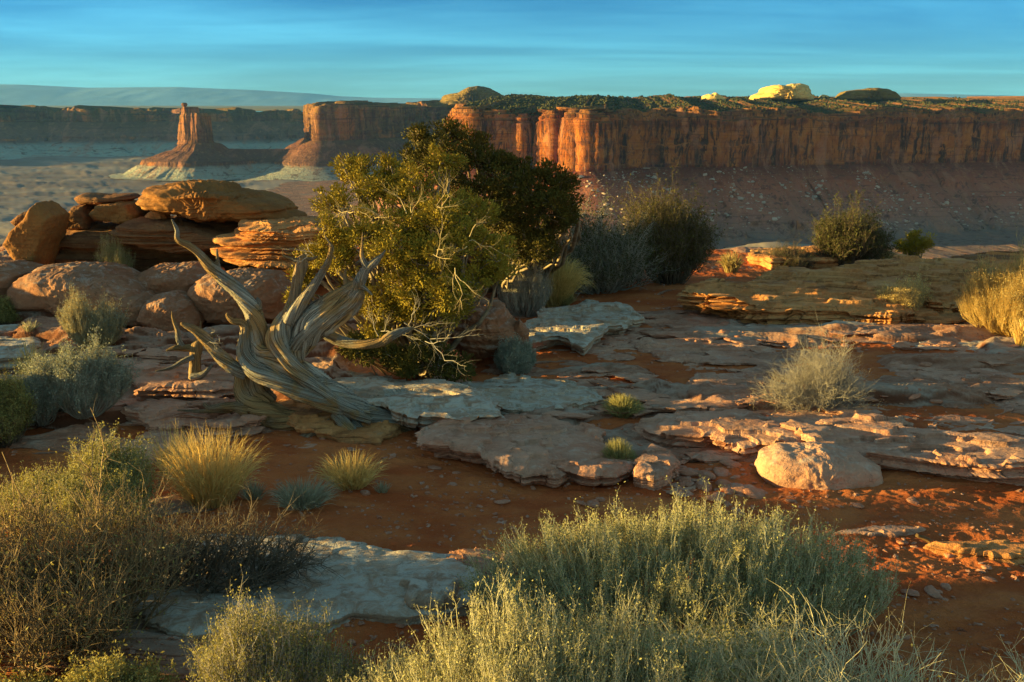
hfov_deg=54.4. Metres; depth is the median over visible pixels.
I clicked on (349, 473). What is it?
grass tuft
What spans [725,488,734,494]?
loose stone
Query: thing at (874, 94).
sandstone dome
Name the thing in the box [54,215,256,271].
layered rock
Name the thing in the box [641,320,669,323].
rock plate
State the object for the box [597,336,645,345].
rock plate
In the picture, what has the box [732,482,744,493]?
loose stone
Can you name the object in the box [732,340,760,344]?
rock plate
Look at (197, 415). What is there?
rock plate
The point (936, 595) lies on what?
loose stone
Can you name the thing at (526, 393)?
rock slab
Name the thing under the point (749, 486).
loose stone
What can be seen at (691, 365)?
rock plate
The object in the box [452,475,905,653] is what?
sagebrush
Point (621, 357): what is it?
rock plate
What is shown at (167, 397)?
rock plate
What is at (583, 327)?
rock slab
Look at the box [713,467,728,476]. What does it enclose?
loose stone
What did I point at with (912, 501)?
loose stone
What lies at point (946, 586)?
loose stone
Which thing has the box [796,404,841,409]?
rock plate
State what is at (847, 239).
rim shrub
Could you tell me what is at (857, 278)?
rock ledge
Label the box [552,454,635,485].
rock slab
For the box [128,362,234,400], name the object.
rock ledge
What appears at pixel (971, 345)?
rock slab
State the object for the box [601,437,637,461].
grass cushion
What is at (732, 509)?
loose stone
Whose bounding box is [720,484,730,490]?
loose stone
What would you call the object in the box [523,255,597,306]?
grass tuft
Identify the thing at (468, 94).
sandstone dome
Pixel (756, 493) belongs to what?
loose stone
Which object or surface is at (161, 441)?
shrub
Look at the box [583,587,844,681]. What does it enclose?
bare bush
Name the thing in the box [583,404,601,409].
rock plate
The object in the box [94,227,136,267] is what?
grey bush
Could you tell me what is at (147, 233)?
layered rock
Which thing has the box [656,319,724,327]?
rock plate
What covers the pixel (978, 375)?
rock slab
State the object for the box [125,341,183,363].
rock ledge
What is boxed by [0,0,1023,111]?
sky
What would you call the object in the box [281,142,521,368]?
juniper tree
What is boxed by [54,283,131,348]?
grey bush
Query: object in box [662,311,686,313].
rock plate
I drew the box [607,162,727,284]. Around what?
rim shrub
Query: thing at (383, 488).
grass tuft
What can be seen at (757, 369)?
rock plate
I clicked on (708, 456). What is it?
rock plate
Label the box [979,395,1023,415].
rock plate
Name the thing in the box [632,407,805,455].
rock ledge
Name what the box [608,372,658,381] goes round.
rock plate
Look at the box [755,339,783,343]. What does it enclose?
rock plate
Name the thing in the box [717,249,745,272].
grass tuft
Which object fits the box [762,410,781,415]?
rock plate
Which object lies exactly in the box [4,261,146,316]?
boulder
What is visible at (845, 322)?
rock slab
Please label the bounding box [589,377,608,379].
rock plate
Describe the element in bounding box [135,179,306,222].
cap rock
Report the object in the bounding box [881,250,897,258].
grass tuft
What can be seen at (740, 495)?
rock plate
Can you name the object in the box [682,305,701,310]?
rock
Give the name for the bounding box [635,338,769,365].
rock slab
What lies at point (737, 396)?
rock plate
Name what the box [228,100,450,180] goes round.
mesa
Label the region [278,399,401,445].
rock slab
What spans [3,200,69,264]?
standing rock
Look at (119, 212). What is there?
rock
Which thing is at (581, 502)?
loose stone
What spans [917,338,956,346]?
rock plate
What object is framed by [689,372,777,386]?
rock slab
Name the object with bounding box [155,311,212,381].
dead stump
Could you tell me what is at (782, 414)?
rock plate
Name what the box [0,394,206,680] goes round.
dry bush
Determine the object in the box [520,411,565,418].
rock plate
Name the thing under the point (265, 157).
saddle ridge
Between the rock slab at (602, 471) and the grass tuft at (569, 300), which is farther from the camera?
the grass tuft at (569, 300)
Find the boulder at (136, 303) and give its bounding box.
[116,290,155,326]
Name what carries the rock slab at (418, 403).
on the ground
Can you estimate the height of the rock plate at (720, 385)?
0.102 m
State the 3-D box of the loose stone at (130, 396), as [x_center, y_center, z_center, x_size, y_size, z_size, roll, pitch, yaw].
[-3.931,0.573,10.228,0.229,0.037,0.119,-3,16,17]
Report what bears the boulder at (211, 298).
on the ground
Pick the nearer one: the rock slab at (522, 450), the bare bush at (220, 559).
the bare bush at (220, 559)
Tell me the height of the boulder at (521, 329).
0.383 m
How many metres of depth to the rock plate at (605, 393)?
10.50 m
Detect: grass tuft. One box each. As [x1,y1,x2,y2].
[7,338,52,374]
[16,318,42,331]
[136,421,272,509]
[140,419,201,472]
[236,478,270,499]
[263,474,343,512]
[307,446,390,490]
[373,479,390,492]
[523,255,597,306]
[555,293,576,306]
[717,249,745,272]
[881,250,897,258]
[1009,316,1023,346]
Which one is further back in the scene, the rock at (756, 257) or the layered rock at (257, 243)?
the rock at (756, 257)
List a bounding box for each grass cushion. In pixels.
[600,392,644,418]
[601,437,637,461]
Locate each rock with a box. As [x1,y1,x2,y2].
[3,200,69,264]
[10,211,26,225]
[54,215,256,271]
[67,204,102,229]
[89,200,149,223]
[108,216,228,254]
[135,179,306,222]
[144,211,170,219]
[210,216,359,274]
[398,571,464,610]
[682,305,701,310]
[746,246,838,269]
[951,250,1023,259]
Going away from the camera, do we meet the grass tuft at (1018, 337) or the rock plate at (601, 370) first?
the rock plate at (601, 370)
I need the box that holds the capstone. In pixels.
[74,192,140,204]
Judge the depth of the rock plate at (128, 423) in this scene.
9.51 m
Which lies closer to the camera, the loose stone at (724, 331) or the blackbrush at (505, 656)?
the blackbrush at (505, 656)
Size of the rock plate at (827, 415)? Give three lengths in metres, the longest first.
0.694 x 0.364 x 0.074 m
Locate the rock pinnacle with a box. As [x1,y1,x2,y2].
[298,132,309,145]
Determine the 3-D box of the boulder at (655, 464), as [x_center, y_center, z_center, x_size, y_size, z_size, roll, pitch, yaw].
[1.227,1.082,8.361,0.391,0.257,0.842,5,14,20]
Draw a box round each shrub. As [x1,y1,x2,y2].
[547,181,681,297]
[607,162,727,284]
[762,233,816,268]
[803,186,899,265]
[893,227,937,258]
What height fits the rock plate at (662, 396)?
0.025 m
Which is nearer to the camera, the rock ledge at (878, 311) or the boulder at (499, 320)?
the boulder at (499, 320)
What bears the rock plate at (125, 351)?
on the ground
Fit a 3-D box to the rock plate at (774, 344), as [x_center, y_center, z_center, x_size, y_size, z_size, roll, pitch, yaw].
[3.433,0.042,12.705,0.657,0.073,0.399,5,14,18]
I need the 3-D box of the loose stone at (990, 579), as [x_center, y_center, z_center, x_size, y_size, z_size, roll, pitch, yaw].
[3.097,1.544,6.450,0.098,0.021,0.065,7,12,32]
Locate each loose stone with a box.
[123,394,136,397]
[360,490,370,495]
[427,466,441,469]
[494,499,510,504]
[576,500,587,505]
[587,499,599,507]
[595,497,605,501]
[603,342,614,346]
[678,476,691,482]
[679,467,698,476]
[684,481,694,486]
[696,478,711,491]
[697,470,715,479]
[704,495,723,501]
[712,492,725,496]
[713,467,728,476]
[715,480,729,486]
[717,329,729,333]
[719,459,741,467]
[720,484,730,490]
[723,337,734,341]
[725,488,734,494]
[730,475,740,478]
[731,506,744,516]
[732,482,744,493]
[743,484,756,487]
[743,488,767,498]
[784,499,796,502]
[852,503,864,508]
[861,397,878,401]
[896,540,908,544]
[901,589,919,595]
[906,498,918,504]
[908,393,920,399]
[919,362,932,366]
[924,585,939,594]
[927,593,942,598]
[929,399,942,403]
[940,583,951,590]
[944,553,953,557]
[981,565,991,569]
[982,576,997,581]
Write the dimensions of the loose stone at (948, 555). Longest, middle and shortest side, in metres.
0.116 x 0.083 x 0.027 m
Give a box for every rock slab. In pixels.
[0,324,41,372]
[104,533,482,645]
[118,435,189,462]
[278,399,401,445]
[332,370,505,427]
[414,414,608,487]
[461,372,606,415]
[524,299,644,355]
[551,344,619,359]
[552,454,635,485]
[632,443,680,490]
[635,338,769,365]
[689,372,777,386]
[818,320,877,325]
[882,351,1023,385]
[914,323,981,350]
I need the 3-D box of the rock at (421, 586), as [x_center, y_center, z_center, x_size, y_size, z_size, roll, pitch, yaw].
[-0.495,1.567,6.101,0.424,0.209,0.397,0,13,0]
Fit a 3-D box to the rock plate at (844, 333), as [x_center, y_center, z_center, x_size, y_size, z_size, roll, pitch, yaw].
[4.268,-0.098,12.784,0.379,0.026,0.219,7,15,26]
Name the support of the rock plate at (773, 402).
on the rock plate at (737, 396)
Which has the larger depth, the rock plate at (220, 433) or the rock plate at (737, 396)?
the rock plate at (737, 396)
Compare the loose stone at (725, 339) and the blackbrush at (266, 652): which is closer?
the blackbrush at (266, 652)
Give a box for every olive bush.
[0,293,21,324]
[0,360,38,447]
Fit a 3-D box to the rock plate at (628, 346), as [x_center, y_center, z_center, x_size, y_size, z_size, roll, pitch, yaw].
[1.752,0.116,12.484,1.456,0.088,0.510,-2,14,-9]
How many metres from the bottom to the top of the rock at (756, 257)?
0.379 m
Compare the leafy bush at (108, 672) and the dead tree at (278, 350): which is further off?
the dead tree at (278, 350)
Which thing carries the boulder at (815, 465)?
on the ground
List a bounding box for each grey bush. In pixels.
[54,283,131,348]
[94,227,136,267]
[491,259,556,317]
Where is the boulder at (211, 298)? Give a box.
[187,267,291,324]
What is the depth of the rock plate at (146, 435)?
9.15 m
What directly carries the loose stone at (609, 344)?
on the ground
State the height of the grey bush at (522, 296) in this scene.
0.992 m
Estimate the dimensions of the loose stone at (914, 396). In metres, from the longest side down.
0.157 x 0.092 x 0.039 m
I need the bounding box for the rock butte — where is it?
[109,103,257,180]
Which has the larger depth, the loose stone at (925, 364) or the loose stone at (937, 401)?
the loose stone at (925, 364)
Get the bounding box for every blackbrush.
[179,564,396,681]
[327,552,748,681]
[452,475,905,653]
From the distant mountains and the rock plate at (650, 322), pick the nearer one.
the rock plate at (650, 322)
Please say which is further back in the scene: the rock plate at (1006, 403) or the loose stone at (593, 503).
the rock plate at (1006, 403)
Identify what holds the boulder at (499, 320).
on the ground
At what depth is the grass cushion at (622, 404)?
9.91 m
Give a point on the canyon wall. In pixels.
(26, 131)
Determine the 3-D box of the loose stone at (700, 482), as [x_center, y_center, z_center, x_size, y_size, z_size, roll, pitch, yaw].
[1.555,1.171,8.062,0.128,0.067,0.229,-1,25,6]
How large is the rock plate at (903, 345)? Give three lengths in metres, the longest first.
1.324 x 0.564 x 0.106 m
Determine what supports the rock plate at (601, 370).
on the rock plate at (580, 375)
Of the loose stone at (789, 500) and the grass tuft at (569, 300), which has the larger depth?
the grass tuft at (569, 300)
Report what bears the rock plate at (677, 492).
on the ground
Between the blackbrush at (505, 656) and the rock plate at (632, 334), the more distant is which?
the rock plate at (632, 334)
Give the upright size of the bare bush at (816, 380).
1.017 m
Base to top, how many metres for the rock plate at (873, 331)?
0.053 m
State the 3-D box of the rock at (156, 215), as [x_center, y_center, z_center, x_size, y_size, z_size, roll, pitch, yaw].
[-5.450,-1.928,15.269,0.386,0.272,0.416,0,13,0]
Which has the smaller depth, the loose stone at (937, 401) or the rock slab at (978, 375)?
the loose stone at (937, 401)
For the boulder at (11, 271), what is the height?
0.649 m
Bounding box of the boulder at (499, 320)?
[447,297,521,359]
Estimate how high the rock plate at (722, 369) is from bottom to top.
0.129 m
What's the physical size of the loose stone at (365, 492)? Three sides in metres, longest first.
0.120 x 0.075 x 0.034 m
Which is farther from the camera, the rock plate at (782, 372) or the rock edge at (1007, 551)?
the rock plate at (782, 372)
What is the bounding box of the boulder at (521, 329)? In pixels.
[514,319,529,343]
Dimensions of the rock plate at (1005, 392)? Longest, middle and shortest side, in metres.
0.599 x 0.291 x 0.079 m
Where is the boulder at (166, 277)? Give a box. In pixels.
[137,261,225,293]
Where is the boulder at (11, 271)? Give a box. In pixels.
[0,259,43,298]
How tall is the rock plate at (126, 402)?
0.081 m
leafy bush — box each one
[0,418,167,538]
[0,639,183,681]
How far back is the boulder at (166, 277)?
13.72 m
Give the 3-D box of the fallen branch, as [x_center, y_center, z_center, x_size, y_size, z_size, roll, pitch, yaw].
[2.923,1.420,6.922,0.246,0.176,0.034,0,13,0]
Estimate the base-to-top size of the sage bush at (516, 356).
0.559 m
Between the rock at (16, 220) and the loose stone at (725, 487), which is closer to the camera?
the loose stone at (725, 487)
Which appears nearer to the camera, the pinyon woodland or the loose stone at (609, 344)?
the loose stone at (609, 344)
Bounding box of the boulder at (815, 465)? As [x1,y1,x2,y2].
[754,441,882,489]
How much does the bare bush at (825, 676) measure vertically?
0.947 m
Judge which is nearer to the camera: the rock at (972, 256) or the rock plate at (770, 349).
the rock plate at (770, 349)
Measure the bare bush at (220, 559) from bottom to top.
0.784 m
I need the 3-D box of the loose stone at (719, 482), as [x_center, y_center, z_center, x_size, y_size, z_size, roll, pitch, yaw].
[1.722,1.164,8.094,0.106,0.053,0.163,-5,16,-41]
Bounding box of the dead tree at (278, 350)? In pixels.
[171,219,417,437]
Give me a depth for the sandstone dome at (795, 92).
4182.20 m
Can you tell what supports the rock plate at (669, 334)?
on the ground
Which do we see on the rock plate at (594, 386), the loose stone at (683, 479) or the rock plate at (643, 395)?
the rock plate at (643, 395)
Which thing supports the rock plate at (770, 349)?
on the ground
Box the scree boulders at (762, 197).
[577,166,1022,237]
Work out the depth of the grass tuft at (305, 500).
7.51 m
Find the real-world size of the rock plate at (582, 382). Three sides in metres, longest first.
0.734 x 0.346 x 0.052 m
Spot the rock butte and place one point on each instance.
(197, 152)
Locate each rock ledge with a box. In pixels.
[120,398,266,432]
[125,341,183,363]
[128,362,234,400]
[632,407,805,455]
[676,251,1023,324]
[709,297,976,324]
[779,412,1023,485]
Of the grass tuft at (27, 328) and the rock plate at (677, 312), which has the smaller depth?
the grass tuft at (27, 328)
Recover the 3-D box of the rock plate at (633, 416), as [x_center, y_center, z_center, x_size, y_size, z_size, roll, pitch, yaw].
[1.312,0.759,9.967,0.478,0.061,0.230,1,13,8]
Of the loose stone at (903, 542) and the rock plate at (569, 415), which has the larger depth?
the rock plate at (569, 415)
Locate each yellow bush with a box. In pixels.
[870,267,935,311]
[951,223,1023,337]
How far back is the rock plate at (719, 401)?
10.00 m
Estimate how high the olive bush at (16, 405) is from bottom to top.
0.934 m
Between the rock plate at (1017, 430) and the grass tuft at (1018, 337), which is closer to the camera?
the rock plate at (1017, 430)
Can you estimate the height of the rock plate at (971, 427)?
0.069 m
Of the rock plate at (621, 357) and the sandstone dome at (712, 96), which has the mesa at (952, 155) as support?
the sandstone dome at (712, 96)
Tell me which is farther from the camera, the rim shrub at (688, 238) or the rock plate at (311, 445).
the rim shrub at (688, 238)
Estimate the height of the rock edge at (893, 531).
0.121 m
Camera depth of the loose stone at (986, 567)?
6.63 m
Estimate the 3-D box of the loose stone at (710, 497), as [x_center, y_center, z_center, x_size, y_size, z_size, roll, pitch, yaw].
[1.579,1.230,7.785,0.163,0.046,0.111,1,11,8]
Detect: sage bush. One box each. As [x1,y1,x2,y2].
[2,347,64,426]
[46,324,142,418]
[492,332,539,374]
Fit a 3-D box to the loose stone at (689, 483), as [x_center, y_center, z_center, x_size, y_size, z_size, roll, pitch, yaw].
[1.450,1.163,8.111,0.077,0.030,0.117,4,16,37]
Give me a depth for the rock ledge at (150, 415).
9.36 m
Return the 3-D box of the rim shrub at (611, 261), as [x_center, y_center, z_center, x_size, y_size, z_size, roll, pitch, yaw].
[1.374,-1.662,16.102,2.241,1.924,2.078,-12,18,-40]
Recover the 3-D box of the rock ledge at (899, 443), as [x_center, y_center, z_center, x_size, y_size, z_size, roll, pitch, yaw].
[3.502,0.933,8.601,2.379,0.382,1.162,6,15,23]
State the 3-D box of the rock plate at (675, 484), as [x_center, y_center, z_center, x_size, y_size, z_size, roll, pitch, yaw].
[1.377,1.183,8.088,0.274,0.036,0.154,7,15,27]
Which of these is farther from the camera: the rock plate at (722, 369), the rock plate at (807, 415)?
the rock plate at (722, 369)
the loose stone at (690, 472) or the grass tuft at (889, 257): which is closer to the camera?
the loose stone at (690, 472)
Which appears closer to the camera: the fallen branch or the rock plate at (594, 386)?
the fallen branch
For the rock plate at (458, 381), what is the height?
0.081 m
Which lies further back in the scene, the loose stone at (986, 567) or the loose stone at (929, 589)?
the loose stone at (986, 567)
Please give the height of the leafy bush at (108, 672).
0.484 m
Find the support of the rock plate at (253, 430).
on the ground
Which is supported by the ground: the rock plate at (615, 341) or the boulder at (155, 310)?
the boulder at (155, 310)
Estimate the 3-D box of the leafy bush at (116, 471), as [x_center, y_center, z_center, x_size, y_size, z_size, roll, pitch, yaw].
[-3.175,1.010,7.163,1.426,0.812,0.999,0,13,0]
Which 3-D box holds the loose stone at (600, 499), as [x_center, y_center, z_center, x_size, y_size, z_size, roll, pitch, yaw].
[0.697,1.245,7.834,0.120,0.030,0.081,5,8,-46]
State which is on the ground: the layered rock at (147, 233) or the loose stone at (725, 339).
the loose stone at (725, 339)
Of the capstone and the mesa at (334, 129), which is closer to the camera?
the capstone
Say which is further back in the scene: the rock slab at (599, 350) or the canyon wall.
the canyon wall
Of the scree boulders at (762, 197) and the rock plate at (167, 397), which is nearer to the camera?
the rock plate at (167, 397)
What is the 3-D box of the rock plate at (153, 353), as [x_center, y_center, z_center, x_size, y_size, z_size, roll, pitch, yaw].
[-3.794,0.149,11.458,0.984,0.124,0.539,1,14,-13]
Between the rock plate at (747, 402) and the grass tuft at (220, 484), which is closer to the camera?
the grass tuft at (220, 484)
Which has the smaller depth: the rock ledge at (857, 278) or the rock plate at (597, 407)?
the rock plate at (597, 407)
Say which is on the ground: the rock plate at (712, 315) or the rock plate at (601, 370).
the rock plate at (712, 315)
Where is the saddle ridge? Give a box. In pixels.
[228,148,288,170]
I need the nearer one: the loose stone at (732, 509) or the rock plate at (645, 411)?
the loose stone at (732, 509)
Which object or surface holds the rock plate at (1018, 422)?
on the ground
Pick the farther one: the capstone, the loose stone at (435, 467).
the capstone
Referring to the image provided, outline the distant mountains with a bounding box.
[0,84,1007,105]
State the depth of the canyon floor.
5296.78 m
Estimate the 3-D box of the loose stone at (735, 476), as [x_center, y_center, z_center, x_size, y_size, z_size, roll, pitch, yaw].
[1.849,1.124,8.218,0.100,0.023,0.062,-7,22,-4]
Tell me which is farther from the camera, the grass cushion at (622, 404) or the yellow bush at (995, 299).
the yellow bush at (995, 299)
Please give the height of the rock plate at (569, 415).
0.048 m
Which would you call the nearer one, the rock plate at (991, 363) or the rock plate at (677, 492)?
the rock plate at (677, 492)
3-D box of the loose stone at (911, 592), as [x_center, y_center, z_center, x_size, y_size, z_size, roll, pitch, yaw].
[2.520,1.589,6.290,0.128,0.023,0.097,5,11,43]
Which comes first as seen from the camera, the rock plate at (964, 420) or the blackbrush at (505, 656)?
the blackbrush at (505, 656)
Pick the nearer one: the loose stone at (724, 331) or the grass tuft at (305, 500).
the grass tuft at (305, 500)
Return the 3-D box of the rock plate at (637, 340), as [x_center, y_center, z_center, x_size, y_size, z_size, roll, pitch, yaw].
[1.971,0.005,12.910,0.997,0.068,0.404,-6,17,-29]
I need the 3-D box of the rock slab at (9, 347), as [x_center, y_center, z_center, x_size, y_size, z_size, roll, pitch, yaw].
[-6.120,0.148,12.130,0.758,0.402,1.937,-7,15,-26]
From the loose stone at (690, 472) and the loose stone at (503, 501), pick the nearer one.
the loose stone at (503, 501)
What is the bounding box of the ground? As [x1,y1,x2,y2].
[0,222,1023,681]
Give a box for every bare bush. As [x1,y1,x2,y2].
[106,474,352,614]
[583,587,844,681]
[664,578,1023,681]
[749,312,886,417]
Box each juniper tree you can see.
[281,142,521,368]
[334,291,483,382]
[344,115,586,300]
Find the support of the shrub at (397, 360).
on the ground
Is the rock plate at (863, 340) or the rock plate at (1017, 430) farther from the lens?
the rock plate at (863, 340)
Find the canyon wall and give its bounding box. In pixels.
[0,105,304,159]
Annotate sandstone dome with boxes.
[434,86,502,108]
[700,93,725,100]
[749,83,813,101]
[835,88,901,101]
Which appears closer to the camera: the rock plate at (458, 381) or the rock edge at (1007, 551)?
the rock edge at (1007, 551)
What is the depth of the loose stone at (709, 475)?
8.22 m
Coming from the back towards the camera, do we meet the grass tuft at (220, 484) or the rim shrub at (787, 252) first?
the rim shrub at (787, 252)
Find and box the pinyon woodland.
[466,93,1023,115]
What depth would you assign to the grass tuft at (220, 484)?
7.45 m
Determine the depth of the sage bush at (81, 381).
9.32 m
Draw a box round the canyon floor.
[0,155,954,248]
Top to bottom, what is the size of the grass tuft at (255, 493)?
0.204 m
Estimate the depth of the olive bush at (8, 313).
13.03 m
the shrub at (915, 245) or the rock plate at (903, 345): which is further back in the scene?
the shrub at (915, 245)
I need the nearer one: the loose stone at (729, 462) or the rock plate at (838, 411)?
the loose stone at (729, 462)
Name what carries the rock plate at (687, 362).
on the ground
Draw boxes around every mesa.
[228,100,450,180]
[268,94,1023,258]
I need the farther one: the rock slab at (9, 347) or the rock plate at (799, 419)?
the rock slab at (9, 347)
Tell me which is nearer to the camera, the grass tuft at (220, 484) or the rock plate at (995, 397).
the grass tuft at (220, 484)
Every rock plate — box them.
[84,348,145,355]
[100,397,142,406]
[116,358,140,365]
[119,421,145,426]
[136,347,214,361]
[136,431,182,438]
[154,397,184,399]
[174,412,237,418]
[201,430,234,435]
[212,426,264,439]
[298,443,316,447]
[447,379,483,382]
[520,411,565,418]
[542,411,593,418]
[557,372,608,379]
[564,378,593,385]
[580,380,623,386]
[581,364,602,372]
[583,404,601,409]
[587,367,616,373]
[587,380,660,402]
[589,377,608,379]
[594,405,628,413]
[595,388,638,397]
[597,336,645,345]
[602,354,635,360]
[605,343,651,354]
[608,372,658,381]
[609,333,642,335]
[628,415,650,418]
[629,337,669,343]
[632,405,671,415]
[640,331,727,339]
[640,394,764,412]
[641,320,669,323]
[649,393,671,397]
[652,354,705,363]
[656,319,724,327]
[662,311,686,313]
[662,488,692,496]
[666,482,694,490]
[672,475,712,481]
[683,363,716,371]
[684,449,747,462]
[697,314,728,319]
[698,365,772,372]
[700,350,775,364]
[710,384,745,386]
[714,488,747,497]
[723,393,749,399]
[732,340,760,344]
[735,399,760,405]
[736,363,793,377]
[745,348,785,352]
[752,410,772,413]
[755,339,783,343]
[760,398,781,403]
[761,342,789,347]
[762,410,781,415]
[771,410,794,416]
[773,366,851,379]
[777,351,833,358]
[780,410,831,422]
[793,418,818,422]
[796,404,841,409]
[807,335,879,343]
[817,414,831,416]
[820,406,889,414]
[829,330,859,335]
[847,329,886,334]
[890,341,967,350]
[899,414,1003,433]
[913,416,993,430]
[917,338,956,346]
[968,386,1022,396]
[977,360,1016,366]
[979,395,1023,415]
[987,395,1011,399]
[993,426,1023,436]
[1009,411,1023,424]
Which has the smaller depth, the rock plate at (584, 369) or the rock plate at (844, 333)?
the rock plate at (584, 369)
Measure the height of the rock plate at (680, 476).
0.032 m
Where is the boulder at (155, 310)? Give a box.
[136,290,209,331]
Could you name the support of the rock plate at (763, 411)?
on the rock plate at (777, 411)
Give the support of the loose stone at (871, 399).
on the ground
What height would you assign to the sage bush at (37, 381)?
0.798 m
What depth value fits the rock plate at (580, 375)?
11.18 m
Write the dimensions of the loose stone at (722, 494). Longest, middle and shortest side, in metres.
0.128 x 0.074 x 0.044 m
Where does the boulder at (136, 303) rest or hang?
on the ground
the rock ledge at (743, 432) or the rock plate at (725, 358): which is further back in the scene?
the rock plate at (725, 358)
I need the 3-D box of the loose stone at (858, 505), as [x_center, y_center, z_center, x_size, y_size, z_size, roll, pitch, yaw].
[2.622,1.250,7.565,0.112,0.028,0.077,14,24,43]
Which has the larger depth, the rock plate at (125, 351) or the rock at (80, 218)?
the rock at (80, 218)
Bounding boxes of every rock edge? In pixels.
[833,525,925,537]
[923,540,1023,565]
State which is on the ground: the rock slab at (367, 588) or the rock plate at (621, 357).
the rock slab at (367, 588)
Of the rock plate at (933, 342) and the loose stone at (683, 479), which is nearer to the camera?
the loose stone at (683, 479)
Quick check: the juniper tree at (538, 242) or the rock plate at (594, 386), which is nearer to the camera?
the rock plate at (594, 386)
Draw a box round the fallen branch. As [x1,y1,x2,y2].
[915,533,932,542]
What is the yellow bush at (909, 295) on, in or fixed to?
on the ground
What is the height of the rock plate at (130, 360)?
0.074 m
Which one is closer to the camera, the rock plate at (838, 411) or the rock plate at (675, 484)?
the rock plate at (675, 484)

